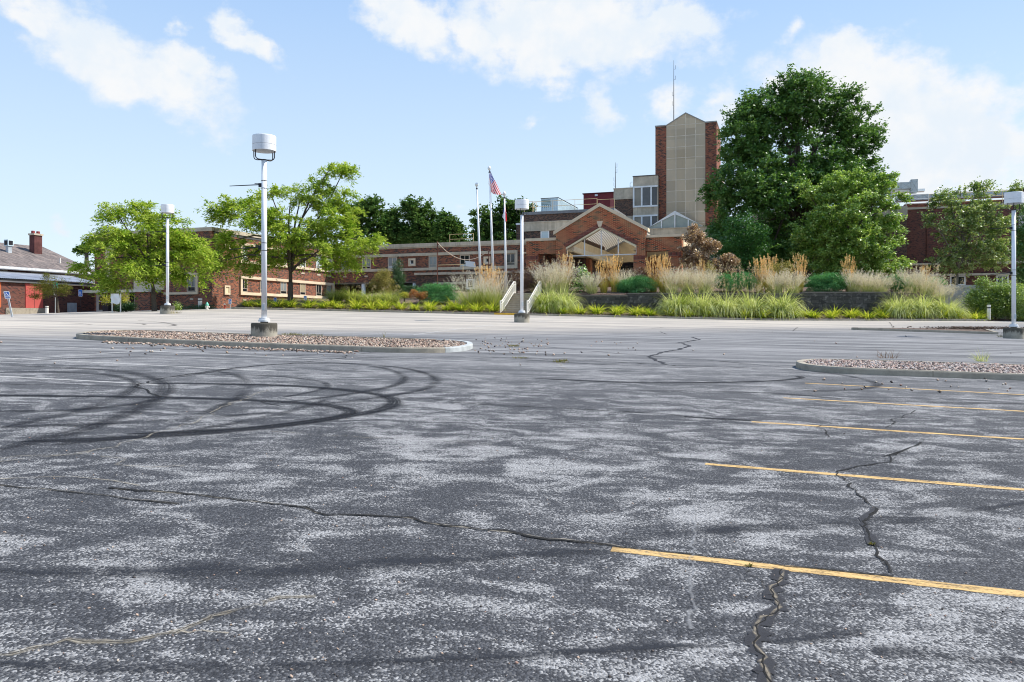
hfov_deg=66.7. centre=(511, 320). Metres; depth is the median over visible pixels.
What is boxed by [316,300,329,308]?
daylily clump
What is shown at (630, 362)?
asphalt crack
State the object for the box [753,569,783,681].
asphalt crack
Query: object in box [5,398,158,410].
tyre mark
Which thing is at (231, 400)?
tyre mark
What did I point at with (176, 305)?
shrub
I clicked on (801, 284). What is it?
reed grass
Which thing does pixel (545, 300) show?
striped grass
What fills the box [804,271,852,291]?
juniper
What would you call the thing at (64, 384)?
asphalt crack
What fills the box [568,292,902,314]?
retaining wall
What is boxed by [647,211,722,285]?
low brick building block
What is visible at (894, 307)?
striped grass
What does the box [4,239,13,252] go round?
rooftop cooler
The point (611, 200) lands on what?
door
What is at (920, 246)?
brick wing
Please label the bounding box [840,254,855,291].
reed grass
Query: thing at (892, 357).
weed tuft
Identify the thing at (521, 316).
lamp post
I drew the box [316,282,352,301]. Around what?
fountain grass
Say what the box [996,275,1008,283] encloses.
window
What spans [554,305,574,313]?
daylily clump
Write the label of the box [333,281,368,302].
fountain grass
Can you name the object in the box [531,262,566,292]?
plumed grass
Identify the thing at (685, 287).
plumed grass
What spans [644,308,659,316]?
daylily clump
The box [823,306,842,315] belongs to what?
daylily clump
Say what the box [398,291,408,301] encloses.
yellow shrub
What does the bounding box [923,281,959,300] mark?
plumed grass
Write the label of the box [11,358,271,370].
white parking line
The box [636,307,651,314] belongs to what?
daylily clump
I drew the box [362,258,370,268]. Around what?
window
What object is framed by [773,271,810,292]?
plumed grass
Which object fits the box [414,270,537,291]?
brick block
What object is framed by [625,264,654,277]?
purple shrub
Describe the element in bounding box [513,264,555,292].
purple shrub
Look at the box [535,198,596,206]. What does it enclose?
roof railing
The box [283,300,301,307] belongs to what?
daylily clump
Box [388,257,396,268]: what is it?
window
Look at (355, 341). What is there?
gravel
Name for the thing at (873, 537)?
asphalt crack
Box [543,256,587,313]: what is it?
striped grass
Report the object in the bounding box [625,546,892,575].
asphalt crack
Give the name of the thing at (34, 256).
shingle roof hall
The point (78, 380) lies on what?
white parking line
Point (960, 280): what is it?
window
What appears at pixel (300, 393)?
tyre mark
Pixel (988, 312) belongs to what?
bollard light
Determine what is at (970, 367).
gravel
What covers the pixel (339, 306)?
daylily clump
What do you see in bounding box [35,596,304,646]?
asphalt crack
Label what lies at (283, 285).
window
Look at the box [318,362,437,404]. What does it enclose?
tyre mark
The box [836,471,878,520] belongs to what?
asphalt crack
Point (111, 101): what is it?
sky
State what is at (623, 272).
plumed grass
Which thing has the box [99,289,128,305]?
yellow shrub
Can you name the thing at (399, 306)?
daylily clump
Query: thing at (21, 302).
brick garage
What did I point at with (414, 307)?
daylily clump
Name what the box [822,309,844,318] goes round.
daylily clump
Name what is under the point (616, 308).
daylily clump
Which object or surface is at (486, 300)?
feather grass
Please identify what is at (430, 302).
daylily clump
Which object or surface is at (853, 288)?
plumed grass
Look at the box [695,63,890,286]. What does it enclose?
oak tree
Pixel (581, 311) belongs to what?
daylily clump
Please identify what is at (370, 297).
fountain grass
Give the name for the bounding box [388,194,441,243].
background tree
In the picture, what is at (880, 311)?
daylily clump
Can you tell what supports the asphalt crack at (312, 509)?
on the parking lot
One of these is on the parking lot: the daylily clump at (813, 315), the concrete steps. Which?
the concrete steps
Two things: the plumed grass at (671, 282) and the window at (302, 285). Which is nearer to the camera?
the plumed grass at (671, 282)
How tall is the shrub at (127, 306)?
1.082 m
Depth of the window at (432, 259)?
81.98 m
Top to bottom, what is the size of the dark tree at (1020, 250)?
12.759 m
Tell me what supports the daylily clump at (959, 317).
on the planting bed at (416, 300)
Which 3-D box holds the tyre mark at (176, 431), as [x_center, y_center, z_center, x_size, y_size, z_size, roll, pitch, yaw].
[-3.335,1.172,9.252,0.669,0.078,4.022,0,0,27]
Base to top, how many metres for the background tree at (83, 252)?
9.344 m
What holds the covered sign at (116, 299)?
on the parking lot
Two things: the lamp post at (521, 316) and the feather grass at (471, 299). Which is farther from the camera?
the feather grass at (471, 299)
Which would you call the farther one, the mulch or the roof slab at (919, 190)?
the roof slab at (919, 190)
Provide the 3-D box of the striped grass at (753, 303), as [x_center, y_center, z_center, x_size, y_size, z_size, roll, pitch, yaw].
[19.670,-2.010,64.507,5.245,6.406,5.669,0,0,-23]
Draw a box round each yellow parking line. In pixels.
[611,547,1023,596]
[705,463,1023,490]
[752,421,1023,439]
[783,397,1023,411]
[810,383,1023,394]
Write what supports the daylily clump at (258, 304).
on the planting bed at (416, 300)
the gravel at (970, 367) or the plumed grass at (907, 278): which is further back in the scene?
the plumed grass at (907, 278)
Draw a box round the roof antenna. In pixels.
[673,65,675,119]
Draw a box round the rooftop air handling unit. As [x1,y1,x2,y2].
[541,197,577,210]
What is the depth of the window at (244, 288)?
71.85 m
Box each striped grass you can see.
[526,260,563,313]
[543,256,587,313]
[652,259,699,318]
[681,255,723,317]
[701,260,748,319]
[731,262,779,319]
[754,260,810,320]
[875,264,927,318]
[898,261,952,320]
[927,271,972,318]
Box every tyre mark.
[0,374,138,427]
[0,395,356,433]
[1,412,265,427]
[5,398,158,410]
[13,366,170,446]
[22,383,400,441]
[63,400,324,443]
[133,352,371,386]
[181,363,404,398]
[207,371,242,411]
[260,375,328,396]
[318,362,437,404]
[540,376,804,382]
[651,390,1015,403]
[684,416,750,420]
[803,372,878,390]
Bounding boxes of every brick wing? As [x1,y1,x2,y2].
[82,227,555,311]
[724,188,1023,297]
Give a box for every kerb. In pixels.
[76,330,472,352]
[231,307,493,314]
[494,313,514,314]
[530,314,987,320]
[796,359,1023,380]
[851,327,997,333]
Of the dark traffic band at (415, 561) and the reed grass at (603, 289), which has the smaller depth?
the dark traffic band at (415, 561)
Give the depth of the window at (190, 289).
68.46 m
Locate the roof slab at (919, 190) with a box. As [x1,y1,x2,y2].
[890,188,924,193]
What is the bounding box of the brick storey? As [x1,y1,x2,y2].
[522,208,625,221]
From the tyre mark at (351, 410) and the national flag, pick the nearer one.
the tyre mark at (351, 410)
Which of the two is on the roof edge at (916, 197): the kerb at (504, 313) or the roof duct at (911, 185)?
the roof duct at (911, 185)
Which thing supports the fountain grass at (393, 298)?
on the planting bed at (416, 300)
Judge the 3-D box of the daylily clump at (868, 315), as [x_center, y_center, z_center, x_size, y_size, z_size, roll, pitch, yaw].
[28.934,-0.396,63.204,2.691,1.180,2.775,0,0,15]
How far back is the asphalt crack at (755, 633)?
3.62 m
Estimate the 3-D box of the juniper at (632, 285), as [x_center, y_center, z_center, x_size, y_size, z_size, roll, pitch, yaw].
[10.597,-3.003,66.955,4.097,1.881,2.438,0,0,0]
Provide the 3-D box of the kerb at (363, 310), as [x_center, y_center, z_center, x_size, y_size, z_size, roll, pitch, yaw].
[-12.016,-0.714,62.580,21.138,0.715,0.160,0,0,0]
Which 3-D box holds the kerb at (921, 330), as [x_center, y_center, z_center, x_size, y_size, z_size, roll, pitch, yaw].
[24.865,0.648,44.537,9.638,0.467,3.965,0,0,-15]
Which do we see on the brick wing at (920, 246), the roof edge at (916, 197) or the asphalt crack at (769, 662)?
the roof edge at (916, 197)
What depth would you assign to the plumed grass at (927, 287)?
66.16 m
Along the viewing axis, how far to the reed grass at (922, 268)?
67.70 m
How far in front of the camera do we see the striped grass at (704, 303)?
63.63 m
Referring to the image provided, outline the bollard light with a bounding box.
[987,305,990,320]
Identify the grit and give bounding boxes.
[3,374,1019,679]
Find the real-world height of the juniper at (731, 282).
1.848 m
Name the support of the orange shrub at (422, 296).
on the planting bed at (416, 300)
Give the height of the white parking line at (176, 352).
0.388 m
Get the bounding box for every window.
[187,276,194,291]
[243,279,246,291]
[280,281,286,293]
[300,283,305,294]
[316,256,321,268]
[316,284,321,295]
[326,285,330,295]
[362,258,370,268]
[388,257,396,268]
[429,256,436,267]
[460,255,469,266]
[507,253,514,265]
[541,231,548,237]
[633,185,657,207]
[633,214,657,226]
[950,276,965,284]
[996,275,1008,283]
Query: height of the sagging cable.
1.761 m
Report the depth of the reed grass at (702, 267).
67.94 m
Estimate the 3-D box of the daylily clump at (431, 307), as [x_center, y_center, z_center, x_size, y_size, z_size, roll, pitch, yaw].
[-6.575,-1.058,63.128,2.592,1.330,2.514,0,0,31]
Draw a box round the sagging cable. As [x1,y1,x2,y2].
[438,243,487,259]
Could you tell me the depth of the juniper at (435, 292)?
66.63 m
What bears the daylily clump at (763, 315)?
on the planting bed at (416, 300)
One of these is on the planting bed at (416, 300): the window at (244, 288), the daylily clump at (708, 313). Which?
the daylily clump at (708, 313)
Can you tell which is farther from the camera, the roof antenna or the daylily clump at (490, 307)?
the roof antenna
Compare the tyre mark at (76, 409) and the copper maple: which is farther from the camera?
the copper maple
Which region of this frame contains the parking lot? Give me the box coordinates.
[0,308,1023,681]
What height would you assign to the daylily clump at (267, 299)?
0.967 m
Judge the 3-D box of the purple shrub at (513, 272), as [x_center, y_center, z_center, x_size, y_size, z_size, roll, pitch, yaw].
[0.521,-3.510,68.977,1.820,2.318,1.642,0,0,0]
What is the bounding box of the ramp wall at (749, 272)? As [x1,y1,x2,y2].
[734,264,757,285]
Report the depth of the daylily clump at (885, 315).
63.16 m
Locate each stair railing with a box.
[500,281,515,312]
[527,281,540,312]
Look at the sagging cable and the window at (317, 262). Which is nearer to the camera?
the sagging cable
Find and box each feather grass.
[447,270,493,307]
[460,268,506,307]
[473,274,516,306]
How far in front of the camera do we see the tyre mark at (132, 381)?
11.31 m
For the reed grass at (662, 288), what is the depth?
66.85 m
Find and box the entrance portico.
[523,203,710,286]
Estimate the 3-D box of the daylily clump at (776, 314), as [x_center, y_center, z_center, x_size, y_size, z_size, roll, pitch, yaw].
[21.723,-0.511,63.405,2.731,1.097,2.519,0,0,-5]
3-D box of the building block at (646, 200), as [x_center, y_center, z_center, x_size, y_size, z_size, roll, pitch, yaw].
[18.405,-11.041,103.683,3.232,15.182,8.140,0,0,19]
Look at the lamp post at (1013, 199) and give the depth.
38.11 m
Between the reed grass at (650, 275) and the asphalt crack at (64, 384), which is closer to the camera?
the asphalt crack at (64, 384)
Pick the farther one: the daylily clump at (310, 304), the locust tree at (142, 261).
the daylily clump at (310, 304)
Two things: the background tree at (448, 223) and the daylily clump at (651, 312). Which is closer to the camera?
the daylily clump at (651, 312)
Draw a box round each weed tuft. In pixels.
[875,348,899,358]
[966,349,988,361]
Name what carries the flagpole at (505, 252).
on the planting bed at (416, 300)
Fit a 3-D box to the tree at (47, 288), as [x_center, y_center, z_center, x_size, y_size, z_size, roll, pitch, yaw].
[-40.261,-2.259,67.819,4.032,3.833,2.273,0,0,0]
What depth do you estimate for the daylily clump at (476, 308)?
62.97 m
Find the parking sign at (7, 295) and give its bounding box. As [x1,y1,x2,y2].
[4,291,12,316]
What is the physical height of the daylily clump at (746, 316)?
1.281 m
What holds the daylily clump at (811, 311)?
on the planting bed at (416, 300)
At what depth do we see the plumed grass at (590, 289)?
66.15 m
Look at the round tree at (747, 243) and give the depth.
78.36 m
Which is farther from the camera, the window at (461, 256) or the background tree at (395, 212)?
the background tree at (395, 212)
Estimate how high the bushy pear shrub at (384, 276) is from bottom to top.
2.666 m
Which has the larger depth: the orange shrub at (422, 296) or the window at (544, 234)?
the window at (544, 234)
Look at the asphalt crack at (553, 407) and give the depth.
10.83 m
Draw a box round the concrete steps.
[502,293,538,312]
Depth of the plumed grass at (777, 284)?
66.19 m
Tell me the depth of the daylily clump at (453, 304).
64.08 m
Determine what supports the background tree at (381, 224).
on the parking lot
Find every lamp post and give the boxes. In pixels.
[153,204,174,313]
[230,133,276,336]
[514,199,529,322]
[990,191,1023,338]
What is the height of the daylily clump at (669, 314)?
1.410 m
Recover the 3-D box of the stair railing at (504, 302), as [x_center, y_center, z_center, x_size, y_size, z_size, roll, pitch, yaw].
[-0.320,-1.871,64.536,0.100,2.856,3.838,0,0,19]
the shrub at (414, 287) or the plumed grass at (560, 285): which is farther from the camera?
the shrub at (414, 287)
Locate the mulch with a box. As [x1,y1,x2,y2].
[893,326,1023,329]
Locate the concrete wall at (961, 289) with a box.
[935,284,1010,318]
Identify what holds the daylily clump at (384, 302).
on the planting bed at (416, 300)
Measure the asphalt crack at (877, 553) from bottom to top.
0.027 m
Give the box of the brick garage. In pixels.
[0,271,94,314]
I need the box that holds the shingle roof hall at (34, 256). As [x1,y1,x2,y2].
[0,231,93,286]
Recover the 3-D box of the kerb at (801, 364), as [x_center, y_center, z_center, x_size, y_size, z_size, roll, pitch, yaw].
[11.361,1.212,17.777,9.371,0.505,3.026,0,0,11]
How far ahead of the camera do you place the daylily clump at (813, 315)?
63.12 m
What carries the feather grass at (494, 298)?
on the planting bed at (416, 300)
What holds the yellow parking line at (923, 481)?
on the parking lot
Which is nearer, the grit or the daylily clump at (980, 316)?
the grit
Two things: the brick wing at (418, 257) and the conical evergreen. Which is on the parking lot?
the brick wing at (418, 257)
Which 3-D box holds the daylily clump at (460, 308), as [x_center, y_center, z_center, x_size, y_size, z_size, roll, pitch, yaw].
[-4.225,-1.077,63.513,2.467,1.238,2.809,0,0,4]
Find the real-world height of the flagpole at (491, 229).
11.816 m
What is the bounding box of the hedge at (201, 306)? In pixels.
[175,304,215,309]
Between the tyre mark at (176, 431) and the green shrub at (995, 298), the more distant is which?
the green shrub at (995, 298)
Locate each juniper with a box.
[413,282,459,303]
[612,275,657,292]
[711,271,760,291]
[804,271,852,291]
[881,274,914,291]
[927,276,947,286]
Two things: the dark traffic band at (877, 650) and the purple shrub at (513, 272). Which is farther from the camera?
the purple shrub at (513, 272)
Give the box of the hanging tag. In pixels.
[465,261,475,266]
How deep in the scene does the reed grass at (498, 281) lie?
68.22 m
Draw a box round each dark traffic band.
[0,643,713,670]
[1,502,1023,574]
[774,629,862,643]
[872,647,1023,663]
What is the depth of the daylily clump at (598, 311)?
63.21 m
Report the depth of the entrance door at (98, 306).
71.84 m
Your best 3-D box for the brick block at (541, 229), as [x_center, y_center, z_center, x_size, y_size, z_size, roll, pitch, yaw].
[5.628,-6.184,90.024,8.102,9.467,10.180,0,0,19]
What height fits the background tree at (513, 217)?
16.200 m
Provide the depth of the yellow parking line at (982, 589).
4.46 m
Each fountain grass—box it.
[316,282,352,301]
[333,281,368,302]
[348,285,391,304]
[373,283,408,304]
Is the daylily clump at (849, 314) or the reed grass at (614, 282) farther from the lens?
the reed grass at (614, 282)
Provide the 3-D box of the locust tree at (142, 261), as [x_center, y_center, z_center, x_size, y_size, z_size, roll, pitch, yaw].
[-26.392,-4.709,56.046,11.369,8.718,6.947,0,0,0]
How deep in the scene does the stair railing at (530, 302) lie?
63.89 m
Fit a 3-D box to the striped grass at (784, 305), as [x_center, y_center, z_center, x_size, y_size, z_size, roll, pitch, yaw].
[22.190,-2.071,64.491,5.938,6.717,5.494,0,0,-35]
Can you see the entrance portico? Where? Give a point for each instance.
(612, 231)
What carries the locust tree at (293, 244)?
on the planting bed at (416, 300)
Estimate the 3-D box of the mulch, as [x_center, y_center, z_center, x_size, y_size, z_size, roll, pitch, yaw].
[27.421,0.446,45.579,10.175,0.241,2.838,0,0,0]
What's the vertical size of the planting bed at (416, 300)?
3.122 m
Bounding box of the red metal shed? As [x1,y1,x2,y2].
[582,192,613,208]
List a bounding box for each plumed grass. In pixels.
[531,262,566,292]
[545,259,581,291]
[574,270,607,293]
[607,268,635,281]
[651,267,689,292]
[672,264,707,292]
[686,267,722,292]
[757,268,794,292]
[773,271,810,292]
[838,268,871,291]
[851,270,884,291]
[868,273,899,291]
[893,268,928,292]
[911,270,948,295]
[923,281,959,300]
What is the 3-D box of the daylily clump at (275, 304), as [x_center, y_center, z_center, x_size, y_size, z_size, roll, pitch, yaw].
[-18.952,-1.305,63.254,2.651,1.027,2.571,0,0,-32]
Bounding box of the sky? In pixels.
[0,0,1023,283]
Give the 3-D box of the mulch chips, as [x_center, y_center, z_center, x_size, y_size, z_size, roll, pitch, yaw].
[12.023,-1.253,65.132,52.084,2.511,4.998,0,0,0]
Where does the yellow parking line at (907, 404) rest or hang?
on the parking lot
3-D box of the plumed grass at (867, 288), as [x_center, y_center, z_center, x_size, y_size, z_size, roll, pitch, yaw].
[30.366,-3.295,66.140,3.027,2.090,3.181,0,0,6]
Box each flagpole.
[475,182,481,287]
[488,166,494,288]
[503,191,506,295]
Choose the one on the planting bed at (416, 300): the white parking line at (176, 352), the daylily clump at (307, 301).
the daylily clump at (307, 301)
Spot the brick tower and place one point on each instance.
(686, 151)
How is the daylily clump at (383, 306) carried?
on the planting bed at (416, 300)
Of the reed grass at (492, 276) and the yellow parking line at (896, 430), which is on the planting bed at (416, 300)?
the reed grass at (492, 276)
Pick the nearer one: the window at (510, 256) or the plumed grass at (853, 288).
the plumed grass at (853, 288)
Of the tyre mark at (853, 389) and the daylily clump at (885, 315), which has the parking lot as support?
the tyre mark at (853, 389)
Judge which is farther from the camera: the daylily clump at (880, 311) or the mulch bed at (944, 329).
the daylily clump at (880, 311)
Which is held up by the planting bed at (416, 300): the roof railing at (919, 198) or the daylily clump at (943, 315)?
the daylily clump at (943, 315)
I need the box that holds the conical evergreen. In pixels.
[383,256,410,295]
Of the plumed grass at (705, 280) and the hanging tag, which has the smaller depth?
the plumed grass at (705, 280)
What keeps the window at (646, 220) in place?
in the building block at (646, 200)
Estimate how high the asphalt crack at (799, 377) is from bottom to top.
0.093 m
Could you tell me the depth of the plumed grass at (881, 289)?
65.96 m
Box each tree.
[26,273,73,312]
[65,199,224,310]
[71,239,94,266]
[190,161,390,300]
[333,193,397,244]
[382,203,408,244]
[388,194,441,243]
[430,207,469,242]
[463,194,537,241]
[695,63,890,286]
[718,208,772,278]
[786,166,916,284]
[917,176,1023,284]
[1003,203,1023,290]
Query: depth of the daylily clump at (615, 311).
62.93 m
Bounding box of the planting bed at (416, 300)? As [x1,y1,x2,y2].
[235,287,1023,320]
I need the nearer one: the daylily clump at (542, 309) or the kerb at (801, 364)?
the kerb at (801, 364)
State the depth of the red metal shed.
103.29 m
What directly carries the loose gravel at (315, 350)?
on the parking lot
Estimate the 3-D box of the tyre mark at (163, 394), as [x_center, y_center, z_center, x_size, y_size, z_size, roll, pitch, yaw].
[-6.274,1.036,11.740,2.467,0.350,9.094,0,0,-33]
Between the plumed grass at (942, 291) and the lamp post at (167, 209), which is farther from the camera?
the plumed grass at (942, 291)
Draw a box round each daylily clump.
[237,297,258,306]
[252,299,267,306]
[253,295,277,303]
[269,300,287,306]
[277,298,297,304]
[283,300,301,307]
[294,302,319,307]
[299,298,319,305]
[316,297,341,306]
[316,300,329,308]
[332,301,348,308]
[346,296,369,305]
[346,300,366,311]
[360,299,385,310]
[373,299,392,309]
[375,298,395,307]
[390,299,411,310]
[404,300,424,311]
[421,298,439,308]
[421,300,446,312]
[437,303,453,310]
[445,298,465,309]
[450,301,471,311]
[468,301,488,313]
[482,300,506,311]
[533,302,551,313]
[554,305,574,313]
[570,304,592,313]
[586,303,607,313]
[607,305,628,316]
[610,302,626,313]
[624,303,643,317]
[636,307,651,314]
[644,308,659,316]
[660,307,679,316]
[679,308,696,316]
[694,309,720,317]
[720,310,733,316]
[732,306,752,318]
[752,307,772,317]
[773,309,789,317]
[789,309,808,318]
[797,308,819,316]
[805,311,826,319]
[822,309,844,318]
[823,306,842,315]
[837,307,861,317]
[844,306,864,315]
[852,310,882,319]
[872,307,892,315]
[876,311,892,318]
[897,310,921,318]
[913,310,930,318]
[936,310,958,318]
[951,309,968,318]
[964,308,983,318]
[964,312,989,320]
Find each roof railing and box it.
[449,233,473,241]
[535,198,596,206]
[906,194,928,206]
[929,190,1007,202]
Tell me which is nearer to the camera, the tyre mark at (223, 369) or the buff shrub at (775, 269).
the tyre mark at (223, 369)
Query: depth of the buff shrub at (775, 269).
69.84 m
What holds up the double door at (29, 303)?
in the brick garage
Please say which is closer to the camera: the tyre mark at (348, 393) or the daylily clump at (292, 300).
the tyre mark at (348, 393)
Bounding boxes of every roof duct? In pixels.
[890,179,917,193]
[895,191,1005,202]
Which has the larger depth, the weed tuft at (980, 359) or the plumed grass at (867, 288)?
the plumed grass at (867, 288)
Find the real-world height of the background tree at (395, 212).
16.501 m
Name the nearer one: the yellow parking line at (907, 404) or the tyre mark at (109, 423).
the tyre mark at (109, 423)
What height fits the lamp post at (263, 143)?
6.522 m
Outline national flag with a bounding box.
[489,171,500,194]
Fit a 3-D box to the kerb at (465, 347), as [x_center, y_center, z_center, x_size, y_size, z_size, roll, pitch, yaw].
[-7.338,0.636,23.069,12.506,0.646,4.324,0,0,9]
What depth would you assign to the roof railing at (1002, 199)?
90.00 m
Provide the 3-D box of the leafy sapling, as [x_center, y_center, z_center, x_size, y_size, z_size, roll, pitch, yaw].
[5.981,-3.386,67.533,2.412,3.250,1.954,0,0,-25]
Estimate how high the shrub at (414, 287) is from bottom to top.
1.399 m
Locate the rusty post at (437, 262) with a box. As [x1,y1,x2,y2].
[437,241,438,283]
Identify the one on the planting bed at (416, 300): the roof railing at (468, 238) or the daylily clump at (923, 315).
the daylily clump at (923, 315)
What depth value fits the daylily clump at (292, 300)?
63.99 m
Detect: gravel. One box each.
[0,328,1010,392]
[83,330,466,346]
[803,359,1023,373]
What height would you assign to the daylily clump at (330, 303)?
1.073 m
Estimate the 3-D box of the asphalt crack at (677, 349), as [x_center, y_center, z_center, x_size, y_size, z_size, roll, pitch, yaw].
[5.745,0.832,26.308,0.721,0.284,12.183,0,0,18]
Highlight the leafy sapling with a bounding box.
[569,262,593,292]
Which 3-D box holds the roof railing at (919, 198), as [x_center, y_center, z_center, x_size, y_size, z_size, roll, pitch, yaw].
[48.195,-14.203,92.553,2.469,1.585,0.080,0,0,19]
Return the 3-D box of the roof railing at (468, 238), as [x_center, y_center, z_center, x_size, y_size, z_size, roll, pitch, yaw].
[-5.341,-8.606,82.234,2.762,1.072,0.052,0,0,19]
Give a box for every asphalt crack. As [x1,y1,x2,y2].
[0,484,177,503]
[1,596,299,654]
[31,384,105,385]
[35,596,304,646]
[108,487,624,547]
[449,402,680,415]
[495,357,793,369]
[565,444,831,470]
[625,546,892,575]
[648,337,700,356]
[744,568,789,681]
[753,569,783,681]
[754,573,782,675]
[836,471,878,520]
[837,442,921,470]
[859,508,878,545]
[862,521,891,571]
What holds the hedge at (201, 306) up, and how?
on the parking lot
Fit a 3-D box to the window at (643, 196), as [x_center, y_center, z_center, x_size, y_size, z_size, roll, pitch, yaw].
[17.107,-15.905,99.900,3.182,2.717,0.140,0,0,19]
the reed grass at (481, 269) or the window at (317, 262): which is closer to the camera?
the reed grass at (481, 269)
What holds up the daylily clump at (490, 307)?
on the planting bed at (416, 300)
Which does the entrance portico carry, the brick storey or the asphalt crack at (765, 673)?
the brick storey
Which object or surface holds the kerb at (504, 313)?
on the parking lot
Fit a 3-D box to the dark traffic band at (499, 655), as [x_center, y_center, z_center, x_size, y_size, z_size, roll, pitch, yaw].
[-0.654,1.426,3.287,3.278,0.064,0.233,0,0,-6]
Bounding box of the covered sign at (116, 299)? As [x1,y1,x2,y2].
[111,294,120,312]
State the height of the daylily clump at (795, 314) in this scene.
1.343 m
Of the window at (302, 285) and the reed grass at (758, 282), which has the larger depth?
the window at (302, 285)
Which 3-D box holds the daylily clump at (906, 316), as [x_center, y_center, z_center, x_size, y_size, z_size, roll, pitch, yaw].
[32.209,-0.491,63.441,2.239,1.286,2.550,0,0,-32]
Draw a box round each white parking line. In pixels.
[1,376,158,384]
[3,344,354,360]
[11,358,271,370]
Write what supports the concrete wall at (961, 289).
on the planting bed at (416, 300)
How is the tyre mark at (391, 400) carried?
on the parking lot
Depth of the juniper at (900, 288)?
67.00 m
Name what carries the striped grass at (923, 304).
on the planting bed at (416, 300)
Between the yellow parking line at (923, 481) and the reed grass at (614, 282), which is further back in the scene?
the reed grass at (614, 282)
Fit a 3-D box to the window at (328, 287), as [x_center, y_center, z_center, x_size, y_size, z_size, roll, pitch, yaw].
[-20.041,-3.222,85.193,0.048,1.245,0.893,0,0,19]
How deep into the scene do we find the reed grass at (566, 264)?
67.75 m
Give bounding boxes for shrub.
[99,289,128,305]
[113,301,137,311]
[172,301,182,309]
[367,267,399,294]
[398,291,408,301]
[404,284,418,296]
[407,289,430,301]
[508,269,524,292]
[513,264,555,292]
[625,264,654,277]
[704,260,718,279]
[763,258,796,281]
[961,274,1023,319]
[1008,284,1023,320]
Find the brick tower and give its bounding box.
[655,112,723,225]
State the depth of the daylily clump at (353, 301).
64.25 m
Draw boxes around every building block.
[633,174,658,226]
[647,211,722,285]
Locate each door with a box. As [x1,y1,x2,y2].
[25,283,42,307]
[96,294,107,311]
[610,199,613,207]
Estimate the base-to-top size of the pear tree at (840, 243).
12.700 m
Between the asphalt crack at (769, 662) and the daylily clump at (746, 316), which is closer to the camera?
the asphalt crack at (769, 662)
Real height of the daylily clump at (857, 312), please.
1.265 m
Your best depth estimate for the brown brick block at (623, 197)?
101.50 m
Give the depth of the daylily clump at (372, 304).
62.97 m
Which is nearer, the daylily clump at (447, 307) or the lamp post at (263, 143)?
the lamp post at (263, 143)
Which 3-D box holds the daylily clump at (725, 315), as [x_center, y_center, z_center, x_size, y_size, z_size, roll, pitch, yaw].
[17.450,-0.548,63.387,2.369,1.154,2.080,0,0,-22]
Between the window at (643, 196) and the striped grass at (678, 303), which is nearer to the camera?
the striped grass at (678, 303)
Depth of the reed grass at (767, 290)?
67.17 m
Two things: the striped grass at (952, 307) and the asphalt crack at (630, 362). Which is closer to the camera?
the asphalt crack at (630, 362)
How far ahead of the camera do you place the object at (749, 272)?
79.89 m
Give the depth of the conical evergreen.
71.80 m
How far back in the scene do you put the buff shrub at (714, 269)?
68.90 m
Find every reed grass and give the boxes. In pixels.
[474,263,491,296]
[484,265,502,295]
[490,270,505,298]
[558,251,573,290]
[595,258,612,292]
[605,252,622,291]
[644,255,663,291]
[653,253,670,292]
[697,258,705,287]
[749,255,770,292]
[760,253,777,291]
[789,252,807,291]
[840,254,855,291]
[920,264,930,287]
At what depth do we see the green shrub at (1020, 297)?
62.20 m
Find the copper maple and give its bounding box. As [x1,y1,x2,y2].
[677,223,740,285]
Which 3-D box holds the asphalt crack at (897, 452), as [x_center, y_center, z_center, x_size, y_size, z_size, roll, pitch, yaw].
[3.848,1.376,7.883,2.298,0.017,0.197,0,0,-45]
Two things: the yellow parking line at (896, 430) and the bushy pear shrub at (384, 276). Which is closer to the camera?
the yellow parking line at (896, 430)
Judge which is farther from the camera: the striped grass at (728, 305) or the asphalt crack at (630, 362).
the striped grass at (728, 305)
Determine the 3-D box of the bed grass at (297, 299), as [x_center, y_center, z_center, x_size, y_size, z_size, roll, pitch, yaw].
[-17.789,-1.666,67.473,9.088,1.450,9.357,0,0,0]
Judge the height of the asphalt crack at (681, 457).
0.088 m
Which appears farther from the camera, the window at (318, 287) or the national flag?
the window at (318, 287)
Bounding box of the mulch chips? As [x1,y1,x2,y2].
[342,302,967,318]
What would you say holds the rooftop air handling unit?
on the brick storey
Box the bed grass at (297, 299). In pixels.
[249,297,342,305]
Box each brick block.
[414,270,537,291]
[516,220,604,286]
[613,187,632,265]
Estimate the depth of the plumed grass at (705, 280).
66.15 m
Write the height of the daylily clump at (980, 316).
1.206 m
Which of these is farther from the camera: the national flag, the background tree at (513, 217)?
the background tree at (513, 217)
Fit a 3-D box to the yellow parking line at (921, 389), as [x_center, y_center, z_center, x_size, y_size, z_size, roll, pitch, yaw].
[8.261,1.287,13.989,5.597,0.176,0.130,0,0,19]
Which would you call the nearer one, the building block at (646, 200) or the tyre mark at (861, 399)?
the tyre mark at (861, 399)
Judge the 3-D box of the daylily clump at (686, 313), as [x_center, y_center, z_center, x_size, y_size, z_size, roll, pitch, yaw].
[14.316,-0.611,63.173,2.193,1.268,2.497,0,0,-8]
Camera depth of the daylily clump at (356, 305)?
62.94 m
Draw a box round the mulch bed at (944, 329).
[888,328,990,331]
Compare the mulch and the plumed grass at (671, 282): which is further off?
the plumed grass at (671, 282)
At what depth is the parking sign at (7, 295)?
43.96 m
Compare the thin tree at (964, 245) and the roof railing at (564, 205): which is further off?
the roof railing at (564, 205)
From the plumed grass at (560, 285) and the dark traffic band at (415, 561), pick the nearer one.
the dark traffic band at (415, 561)

